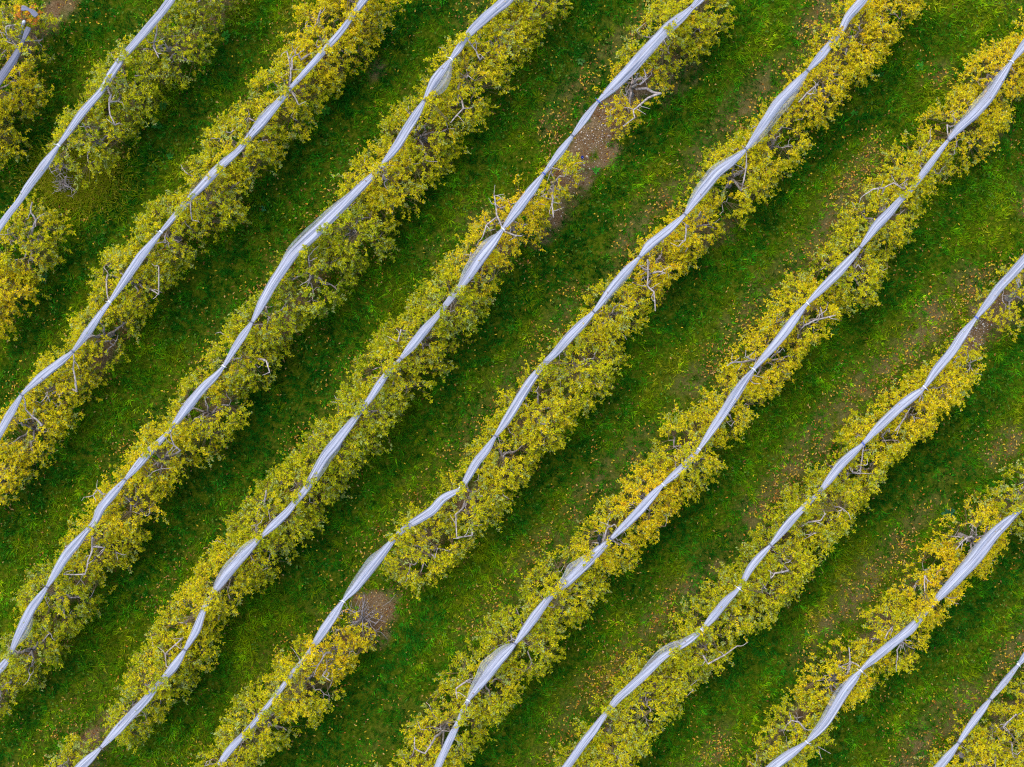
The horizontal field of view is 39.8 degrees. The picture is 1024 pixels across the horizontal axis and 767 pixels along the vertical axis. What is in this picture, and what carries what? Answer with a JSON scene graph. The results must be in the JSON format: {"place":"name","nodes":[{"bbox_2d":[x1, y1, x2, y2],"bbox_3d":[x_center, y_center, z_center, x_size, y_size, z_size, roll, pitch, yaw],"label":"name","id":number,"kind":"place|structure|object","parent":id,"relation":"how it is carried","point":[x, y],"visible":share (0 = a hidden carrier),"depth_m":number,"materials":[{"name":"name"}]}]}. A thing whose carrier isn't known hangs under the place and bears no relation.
{"place":"outdoors","nodes":[
{"label":"outdoors","id":0,"kind":"place"},
{"bbox_2d":[0,0,1023,766],"bbox_3d":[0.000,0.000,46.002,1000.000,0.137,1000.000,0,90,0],"label":"ground","id":1,"kind":"structure","parent":0,"point":[586,146],"depth_m":46.00,"materials":[{"name":"plant"}]},
{"bbox_2d":[0,39,54,146],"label":"orchard tree","id":2,"kind":"object","parent":1,"relation":"on","point":[12,100],"visible":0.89,"depth_m":44.50,"materials":[{"name":"yellow plant"}]},
{"bbox_2d":[0,0,62,90],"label":"orchard tree","id":3,"kind":"object","parent":1,"relation":"on","point":[41,18],"visible":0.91,"depth_m":44.21,"materials":[{"name":"yellow plant"}]},
{"bbox_2d":[0,611,76,690],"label":"orchard tree","id":4,"kind":"object","parent":1,"relation":"on","point":[28,671],"visible":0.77,"depth_m":44.62,"materials":[{"name":"yellow plant"}]},
{"bbox_2d":[0,188,76,290],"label":"orchard tree","id":5,"kind":"object","parent":1,"relation":"on","point":[34,246],"visible":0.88,"depth_m":44.49,"materials":[{"name":"yellow plant"}]},
{"bbox_2d":[0,376,84,479],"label":"orchard tree","id":6,"kind":"object","parent":1,"relation":"on","point":[38,426],"visible":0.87,"depth_m":44.47,"materials":[{"name":"yellow plant"}]},
{"bbox_2d":[9,544,116,644],"bbox_3d":[-14.405,6.782,44.676,3.238,2.752,2.721,-32,90,0],"label":"orchard tree","id":7,"kind":"object","parent":1,"relation":"on","point":[33,584],"visible":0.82,"depth_m":44.27,"materials":[{"name":"green plant"}]},
{"bbox_2d":[20,339,107,433],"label":"orchard tree","id":8,"kind":"object","parent":1,"relation":"on","point":[72,387],"visible":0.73,"depth_m":44.42,"materials":[{"name":"yellow plant"}]},
{"bbox_2d":[42,92,143,191],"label":"orchard tree","id":9,"kind":"object","parent":1,"relation":"on","point":[85,121],"visible":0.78,"depth_m":44.17,"materials":[{"name":"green plant"}]},
{"bbox_2d":[54,499,151,588],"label":"orchard tree","id":10,"kind":"object","parent":1,"relation":"on","point":[92,541],"visible":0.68,"depth_m":44.39,"materials":[{"name":"yellow plant"}]},
{"bbox_2d":[59,287,151,375],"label":"orchard tree","id":11,"kind":"object","parent":1,"relation":"on","point":[77,327],"visible":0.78,"depth_m":44.43,"materials":[{"name":"yellow plant"}]},
{"bbox_2d":[81,457,173,551],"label":"orchard tree","id":12,"kind":"object","parent":1,"relation":"on","point":[97,499],"visible":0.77,"depth_m":44.20,"materials":[{"name":"yellow plant"}]},
{"bbox_2d":[79,34,177,147],"bbox_3d":[-12.180,-9.405,44.440,2.856,3.192,3.148,35,90,0],"label":"orchard tree","id":13,"kind":"object","parent":1,"relation":"on","point":[131,92],"visible":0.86,"depth_m":44.14,"materials":[{"name":"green plant"}]},
{"bbox_2d":[0,0,174,231],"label":"rolled net","id":14,"kind":"object","parent":13,"relation":"attached to","point":[140,36],"visible":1,"depth_m":43.14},
{"bbox_2d":[85,227,178,325],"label":"orchard tree","id":15,"kind":"object","parent":1,"relation":"on","point":[112,255],"visible":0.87,"depth_m":44.06,"materials":[{"name":"yellow plant"}]},
{"bbox_2d":[113,409,206,504],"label":"orchard tree","id":16,"kind":"object","parent":1,"relation":"on","point":[147,432],"visible":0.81,"depth_m":44.13,"materials":[{"name":"yellow plant"}]},
{"bbox_2d":[114,636,206,720],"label":"orchard tree","id":17,"kind":"object","parent":1,"relation":"on","point":[132,679],"visible":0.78,"depth_m":44.06,"materials":[{"name":"yellow plant"}]},
{"bbox_2d":[120,5,224,93],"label":"orchard tree","id":18,"kind":"object","parent":1,"relation":"on","point":[160,27],"visible":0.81,"depth_m":44.28,"materials":[{"name":"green plant"}]},
{"bbox_2d":[125,604,225,696],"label":"orchard tree","id":19,"kind":"object","parent":1,"relation":"on","point":[185,663],"visible":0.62,"depth_m":44.25,"materials":[{"name":"yellow plant"}]},
{"bbox_2d":[125,186,226,284],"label":"orchard tree","id":20,"kind":"object","parent":1,"relation":"on","point":[154,207],"visible":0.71,"depth_m":44.28,"materials":[{"name":"yellow plant"}]},
{"bbox_2d":[152,557,239,657],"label":"orchard tree","id":21,"kind":"object","parent":1,"relation":"on","point":[208,628],"visible":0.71,"depth_m":44.11,"materials":[{"name":"yellow plant"}]},
{"bbox_2d":[164,360,252,466],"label":"orchard tree","id":22,"kind":"object","parent":1,"relation":"on","point":[187,433],"visible":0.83,"depth_m":44.25,"materials":[{"name":"yellow plant"}]},
{"bbox_2d":[165,146,254,244],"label":"orchard tree","id":23,"kind":"object","parent":1,"relation":"on","point":[198,203],"visible":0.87,"depth_m":44.21,"materials":[{"name":"yellow plant"}]},
{"bbox_2d":[177,533,270,623],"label":"orchard tree","id":24,"kind":"object","parent":1,"relation":"on","point":[200,581],"visible":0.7,"depth_m":44.02,"materials":[{"name":"yellow plant"}]},
{"bbox_2d":[199,311,292,403],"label":"orchard tree","id":25,"kind":"object","parent":1,"relation":"on","point":[242,371],"visible":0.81,"depth_m":44.26,"materials":[{"name":"yellow plant"}]},
{"bbox_2d":[196,87,297,195],"bbox_3d":[-8.633,-7.569,44.462,3.095,3.128,2.908,-43,90,0],"label":"orchard tree","id":26,"kind":"object","parent":1,"relation":"on","point":[221,127],"visible":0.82,"depth_m":44.30,"materials":[{"name":"yellow plant"}]},
{"bbox_2d":[207,500,297,598],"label":"orchard tree","id":27,"kind":"object","parent":1,"relation":"on","point":[271,571],"visible":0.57,"depth_m":44.39,"materials":[{"name":"yellow plant"}]},
{"bbox_2d":[211,672,316,766],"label":"orchard tree","id":28,"kind":"object","parent":1,"relation":"on","point":[264,745],"visible":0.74,"depth_m":44.21,"materials":[{"name":"yellow plant"}]},
{"bbox_2d":[218,0,867,764],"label":"rolled net","id":29,"kind":"object","parent":28,"relation":"attached to","point":[706,184],"visible":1,"depth_m":43.15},
{"bbox_2d":[223,272,312,365],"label":"orchard tree","id":30,"kind":"object","parent":1,"relation":"on","point":[273,323],"visible":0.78,"depth_m":44.19,"materials":[{"name":"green plant"}]},
{"bbox_2d":[219,466,328,563],"bbox_3d":[-7.464,4.277,44.616,2.851,2.884,3.236,41,90,0],"label":"orchard tree","id":31,"kind":"object","parent":1,"relation":"on","point":[257,504],"visible":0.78,"depth_m":44.13,"materials":[{"name":"yellow plant"}]},
{"bbox_2d":[243,34,343,142],"bbox_3d":[-7.049,-9.130,44.407,2.899,3.264,3.240,42,90,0],"label":"orchard tree","id":32,"kind":"object","parent":1,"relation":"on","point":[297,101],"visible":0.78,"depth_m":44.20,"materials":[{"name":"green plant"}]},
{"bbox_2d":[0,0,367,438],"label":"rolled net","id":33,"kind":"object","parent":32,"relation":"attached to","point":[263,119],"visible":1,"depth_m":43.14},
{"bbox_2d":[253,634,347,732],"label":"orchard tree","id":34,"kind":"object","parent":1,"relation":"on","point":[297,702],"visible":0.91,"depth_m":44.10,"materials":[{"name":"yellow plant"}]},
{"bbox_2d":[261,429,352,532],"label":"orchard tree","id":35,"kind":"object","parent":1,"relation":"on","point":[283,471],"visible":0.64,"depth_m":44.23,"materials":[{"name":"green plant"}]},
{"bbox_2d":[266,233,367,325],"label":"orchard tree","id":36,"kind":"object","parent":1,"relation":"on","point":[314,309],"visible":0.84,"depth_m":44.20,"materials":[{"name":"green plant"}]},
{"bbox_2d":[0,0,512,672],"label":"rolled net","id":37,"kind":"object","parent":36,"relation":"attached to","point":[340,206],"visible":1,"depth_m":43.14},
{"bbox_2d":[274,0,379,99],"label":"orchard tree","id":38,"kind":"object","parent":1,"relation":"on","point":[302,44],"visible":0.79,"depth_m":44.30,"materials":[{"name":"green plant"}]},
{"bbox_2d":[289,400,384,495],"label":"orchard tree","id":39,"kind":"object","parent":1,"relation":"on","point":[344,470],"visible":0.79,"depth_m":44.09,"materials":[{"name":"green plant"}]},
{"bbox_2d":[301,609,376,687],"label":"orchard tree","id":40,"kind":"object","parent":1,"relation":"on","point":[327,666],"visible":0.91,"depth_m":44.52,"materials":[{"name":"yellow plant"}]},
{"bbox_2d":[306,178,401,285],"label":"orchard tree","id":41,"kind":"object","parent":1,"relation":"on","point":[349,223],"visible":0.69,"depth_m":44.17,"materials":[{"name":"green plant"}]},
{"bbox_2d":[313,0,411,62],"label":"orchard tree","id":42,"kind":"object","parent":1,"relation":"on","point":[374,8],"visible":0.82,"depth_m":44.35,"materials":[{"name":"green plant"}]},
{"bbox_2d":[322,360,414,461],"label":"orchard tree","id":43,"kind":"object","parent":1,"relation":"on","point":[346,407],"visible":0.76,"depth_m":43.91,"materials":[{"name":"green plant"}]},
{"bbox_2d":[331,135,438,229],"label":"orchard tree","id":44,"kind":"object","parent":1,"relation":"on","point":[371,191],"visible":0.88,"depth_m":44.23,"materials":[{"name":"yellow plant"}]},
{"bbox_2d":[346,320,441,420],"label":"orchard tree","id":45,"kind":"object","parent":1,"relation":"on","point":[401,384],"visible":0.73,"depth_m":44.02,"materials":[{"name":"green plant"}]},
{"bbox_2d":[367,290,476,383],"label":"orchard tree","id":46,"kind":"object","parent":1,"relation":"on","point":[412,323],"visible":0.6,"depth_m":44.38,"materials":[{"name":"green plant"}]},
{"bbox_2d":[375,501,472,600],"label":"orchard tree","id":47,"kind":"object","parent":1,"relation":"on","point":[403,576],"visible":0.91,"depth_m":44.26,"materials":[{"name":"yellow plant"}]},
{"bbox_2d":[372,88,481,189],"bbox_3d":[-2.872,-7.858,44.844,3.105,2.340,3.236,-44,90,0],"label":"orchard tree","id":48,"kind":"object","parent":1,"relation":"on","point":[404,114],"visible":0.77,"depth_m":44.65,"materials":[{"name":"yellow plant"}]},
{"bbox_2d":[399,670,495,766],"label":"orchard tree","id":49,"kind":"object","parent":1,"relation":"on","point":[430,745],"visible":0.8,"depth_m":44.50,"materials":[{"name":"yellow plant"}]},
{"bbox_2d":[406,250,499,343],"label":"orchard tree","id":50,"kind":"object","parent":1,"relation":"on","point":[449,267],"visible":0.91,"depth_m":43.97,"materials":[{"name":"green plant"}]},
{"bbox_2d":[412,32,518,141],"bbox_3d":[-1.588,-9.474,44.457,3.068,3.040,3.110,36,90,0],"label":"orchard tree","id":51,"kind":"object","parent":1,"relation":"on","point":[462,88],"visible":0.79,"depth_m":44.15,"materials":[{"name":"yellow plant"}]},
{"bbox_2d":[423,448,515,552],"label":"orchard tree","id":52,"kind":"object","parent":1,"relation":"on","point":[478,512],"visible":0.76,"depth_m":44.28,"materials":[{"name":"yellow plant"}]},
{"bbox_2d":[433,629,538,731],"bbox_3d":[-0.854,9.451,44.712,2.698,2.591,3.237,39,90,0],"label":"orchard tree","id":53,"kind":"object","parent":1,"relation":"on","point":[492,707],"visible":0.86,"depth_m":44.28,"materials":[{"name":"yellow plant"}]},
{"bbox_2d":[448,0,546,85],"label":"orchard tree","id":54,"kind":"object","parent":1,"relation":"on","point":[498,32],"visible":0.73,"depth_m":44.13,"materials":[{"name":"yellow plant"}]},
{"bbox_2d":[453,410,550,503],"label":"orchard tree","id":55,"kind":"object","parent":1,"relation":"on","point":[504,470],"visible":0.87,"depth_m":44.36,"materials":[{"name":"yellow plant"}]},
{"bbox_2d":[467,174,555,270],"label":"orchard tree","id":56,"kind":"object","parent":1,"relation":"on","point":[499,203],"visible":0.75,"depth_m":44.25,"materials":[{"name":"yellow plant"}]},
{"bbox_2d":[75,0,703,766],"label":"rolled net","id":57,"kind":"object","parent":56,"relation":"attached to","point":[617,82],"visible":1,"depth_m":43.14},
{"bbox_2d":[0,0,1023,766],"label":"fallen leaves","id":58,"kind":"object","parent":1,"relation":"on","point":[594,396],"visible":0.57,"depth_m":45.88,"materials":[{"name":"orange plant"}]},
{"bbox_2d":[0,0,1023,766],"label":"clover","id":59,"kind":"object","parent":1,"relation":"on","point":[510,378],"visible":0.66,"depth_m":45.88,"materials":[{"name":"green plant"}]},
{"bbox_2d":[472,584,576,682],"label":"orchard tree","id":60,"kind":"object","parent":1,"relation":"on","point":[504,615],"visible":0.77,"depth_m":44.08,"materials":[{"name":"yellow plant"}]},
{"bbox_2d":[485,359,585,463],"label":"orchard tree","id":61,"kind":"object","parent":1,"relation":"on","point":[535,437],"visible":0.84,"depth_m":44.22,"materials":[{"name":"yellow plant"}]},
{"bbox_2d":[518,541,610,634],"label":"orchard tree","id":62,"kind":"object","parent":1,"relation":"on","point":[585,577],"visible":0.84,"depth_m":44.19,"materials":[{"name":"yellow plant"}]},
{"bbox_2d":[533,315,631,420],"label":"orchard tree","id":63,"kind":"object","parent":1,"relation":"on","point":[604,381],"visible":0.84,"depth_m":44.22,"materials":[{"name":"yellow plant"}]},
{"bbox_2d":[562,494,648,587],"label":"orchard tree","id":64,"kind":"object","parent":1,"relation":"on","point":[631,550],"visible":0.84,"depth_m":44.32,"materials":[{"name":"yellow plant"}]},
{"bbox_2d":[565,692,658,766],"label":"orchard tree","id":65,"kind":"object","parent":1,"relation":"on","point":[626,746],"visible":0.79,"depth_m":43.85,"materials":[{"name":"yellow plant"}]},
{"bbox_2d":[570,274,654,362],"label":"orchard tree","id":66,"kind":"object","parent":1,"relation":"on","point":[625,323],"visible":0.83,"depth_m":44.39,"materials":[{"name":"yellow plant"}]},
{"bbox_2d":[591,650,684,749],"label":"orchard tree","id":67,"kind":"object","parent":1,"relation":"on","point":[635,696],"visible":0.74,"depth_m":44.19,"materials":[{"name":"yellow plant"}]},
{"bbox_2d":[604,452,687,547],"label":"orchard tree","id":68,"kind":"object","parent":1,"relation":"on","point":[670,507],"visible":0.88,"depth_m":44.20,"materials":[{"name":"yellow plant"}]},
{"bbox_2d":[616,224,694,310],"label":"orchard tree","id":69,"kind":"object","parent":1,"relation":"on","point":[650,271],"visible":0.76,"depth_m":44.35,"materials":[{"name":"yellow plant"}]},
{"bbox_2d":[615,0,705,92],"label":"orchard tree","id":70,"kind":"object","parent":1,"relation":"on","point":[629,51],"visible":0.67,"depth_m":44.28,"materials":[{"name":"yellow plant"}]},
{"bbox_2d":[623,626,709,717],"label":"orchard tree","id":71,"kind":"object","parent":1,"relation":"on","point":[680,690],"visible":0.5,"depth_m":44.38,"materials":[{"name":"yellow plant"}]},
{"bbox_2d":[639,403,732,506],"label":"orchard tree","id":72,"kind":"object","parent":1,"relation":"on","point":[710,465],"visible":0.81,"depth_m":44.34,"materials":[{"name":"yellow plant"}]},
{"bbox_2d":[434,39,1023,766],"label":"rolled net","id":73,"kind":"object","parent":72,"relation":"attached to","point":[972,115],"visible":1,"depth_m":43.13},
{"bbox_2d":[651,189,732,275],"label":"orchard tree","id":74,"kind":"object","parent":1,"relation":"on","point":[692,234],"visible":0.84,"depth_m":44.40,"materials":[{"name":"yellow plant"}]},
{"bbox_2d":[648,0,736,65],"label":"orchard tree","id":75,"kind":"object","parent":1,"relation":"on","point":[705,21],"visible":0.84,"depth_m":44.46,"materials":[{"name":"yellow plant"}]},
{"bbox_2d":[656,591,747,691],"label":"orchard tree","id":76,"kind":"object","parent":1,"relation":"on","point":[699,660],"visible":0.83,"depth_m":44.15,"materials":[{"name":"yellow plant"}]},
{"bbox_2d":[562,255,1023,766],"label":"rolled net","id":77,"kind":"object","parent":76,"relation":"attached to","point":[879,426],"visible":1,"depth_m":43.13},
{"bbox_2d":[683,357,770,447],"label":"orchard tree","id":78,"kind":"object","parent":1,"relation":"on","point":[719,401],"visible":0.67,"depth_m":44.34,"materials":[{"name":"yellow plant"}]},
{"bbox_2d":[682,560,771,651],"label":"orchard tree","id":79,"kind":"object","parent":1,"relation":"on","point":[747,623],"visible":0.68,"depth_m":44.09,"materials":[{"name":"yellow plant"}]},
{"bbox_2d":[683,131,783,230],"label":"orchard tree","id":80,"kind":"object","parent":1,"relation":"on","point":[763,185],"visible":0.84,"depth_m":44.32,"materials":[{"name":"yellow plant"}]},
{"bbox_2d":[710,536,803,636],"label":"orchard tree","id":81,"kind":"object","parent":1,"relation":"on","point":[773,604],"visible":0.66,"depth_m":44.13,"materials":[{"name":"yellow plant"}]},
{"bbox_2d":[719,310,810,405],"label":"orchard tree","id":82,"kind":"object","parent":1,"relation":"on","point":[782,373],"visible":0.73,"depth_m":44.45,"materials":[{"name":"yellow plant"}]},
{"bbox_2d":[728,96,815,193],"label":"orchard tree","id":83,"kind":"object","parent":1,"relation":"on","point":[767,148],"visible":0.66,"depth_m":44.35,"materials":[{"name":"yellow plant"}]},
{"bbox_2d":[734,510,818,608],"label":"orchard tree","id":84,"kind":"object","parent":1,"relation":"on","point":[799,574],"visible":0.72,"depth_m":44.07,"materials":[{"name":"yellow plant"}]},
{"bbox_2d":[751,685,837,766],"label":"orchard tree","id":85,"kind":"object","parent":1,"relation":"on","point":[818,741],"visible":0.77,"depth_m":44.27,"materials":[{"name":"yellow plant"}]},
{"bbox_2d":[748,482,843,572],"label":"orchard tree","id":86,"kind":"object","parent":1,"relation":"on","point":[806,522],"visible":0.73,"depth_m":44.26,"materials":[{"name":"yellow plant"}]},
{"bbox_2d":[757,269,841,366],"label":"orchard tree","id":87,"kind":"object","parent":1,"relation":"on","point":[803,286],"visible":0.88,"depth_m":44.14,"materials":[{"name":"yellow plant"}]},
{"bbox_2d":[769,40,865,135],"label":"orchard tree","id":88,"kind":"object","parent":1,"relation":"on","point":[839,93],"visible":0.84,"depth_m":44.16,"materials":[{"name":"yellow plant"}]},
{"bbox_2d":[782,453,871,546],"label":"orchard tree","id":89,"kind":"object","parent":1,"relation":"on","point":[844,520],"visible":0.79,"depth_m":43.99,"materials":[{"name":"yellow plant"}]},
{"bbox_2d":[786,633,885,720],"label":"orchard tree","id":90,"kind":"object","parent":1,"relation":"on","point":[863,685],"visible":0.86,"depth_m":44.36,"materials":[{"name":"yellow plant"}]},
{"bbox_2d":[766,509,1023,766],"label":"rolled net","id":91,"kind":"object","parent":90,"relation":"attached to","point":[977,554],"visible":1,"depth_m":43.13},
{"bbox_2d":[796,220,895,320],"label":"orchard tree","id":92,"kind":"object","parent":1,"relation":"on","point":[873,269],"visible":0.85,"depth_m":44.34,"materials":[{"name":"yellow plant"}]},
{"bbox_2d":[801,426,894,520],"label":"orchard tree","id":93,"kind":"object","parent":1,"relation":"on","point":[862,494],"visible":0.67,"depth_m":44.04,"materials":[{"name":"yellow plant"}]},
{"bbox_2d":[798,0,904,88],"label":"orchard tree","id":94,"kind":"object","parent":1,"relation":"on","point":[868,59],"visible":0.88,"depth_m":44.12,"materials":[{"name":"yellow plant"}]},
{"bbox_2d":[830,394,913,487],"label":"orchard tree","id":95,"kind":"object","parent":1,"relation":"on","point":[896,451],"visible":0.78,"depth_m":44.18,"materials":[{"name":"yellow plant"}]},
{"bbox_2d":[832,173,926,263],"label":"orchard tree","id":96,"kind":"object","parent":1,"relation":"on","point":[894,227],"visible":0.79,"depth_m":44.28,"materials":[{"name":"yellow plant"}]},
{"bbox_2d":[851,583,936,679],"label":"orchard tree","id":97,"kind":"object","parent":1,"relation":"on","point":[884,662],"visible":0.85,"depth_m":44.27,"materials":[{"name":"yellow plant"}]},
{"bbox_2d":[859,372,947,459],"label":"orchard tree","id":98,"kind":"object","parent":1,"relation":"on","point":[919,422],"visible":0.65,"depth_m":44.09,"materials":[{"name":"yellow plant"}]},
{"bbox_2d":[861,127,955,220],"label":"orchard tree","id":99,"kind":"object","parent":1,"relation":"on","point":[905,172],"visible":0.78,"depth_m":44.18,"materials":[{"name":"yellow plant"}]},
{"bbox_2d":[886,538,976,632],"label":"orchard tree","id":100,"kind":"object","parent":1,"relation":"on","point":[951,596],"visible":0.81,"depth_m":44.14,"materials":[{"name":"yellow plant"}]},
{"bbox_2d":[911,81,1015,177],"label":"orchard tree","id":101,"kind":"object","parent":1,"relation":"on","point":[988,134],"visible":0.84,"depth_m":44.58,"materials":[{"name":"yellow plant"}]},
{"bbox_2d":[920,494,1012,580],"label":"orchard tree","id":102,"kind":"object","parent":1,"relation":"on","point":[985,563],"visible":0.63,"depth_m":44.29,"materials":[{"name":"yellow plant"}]},
{"bbox_2d":[952,33,1023,132],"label":"orchard tree","id":103,"kind":"object","parent":1,"relation":"on","point":[994,66],"visible":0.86,"depth_m":44.27,"materials":[{"name":"yellow plant"}]},
{"bbox_2d":[961,697,1023,766],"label":"orchard tree","id":104,"kind":"object","parent":1,"relation":"on","point":[1018,759],"visible":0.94,"depth_m":44.03,"materials":[{"name":"yellow plant"}]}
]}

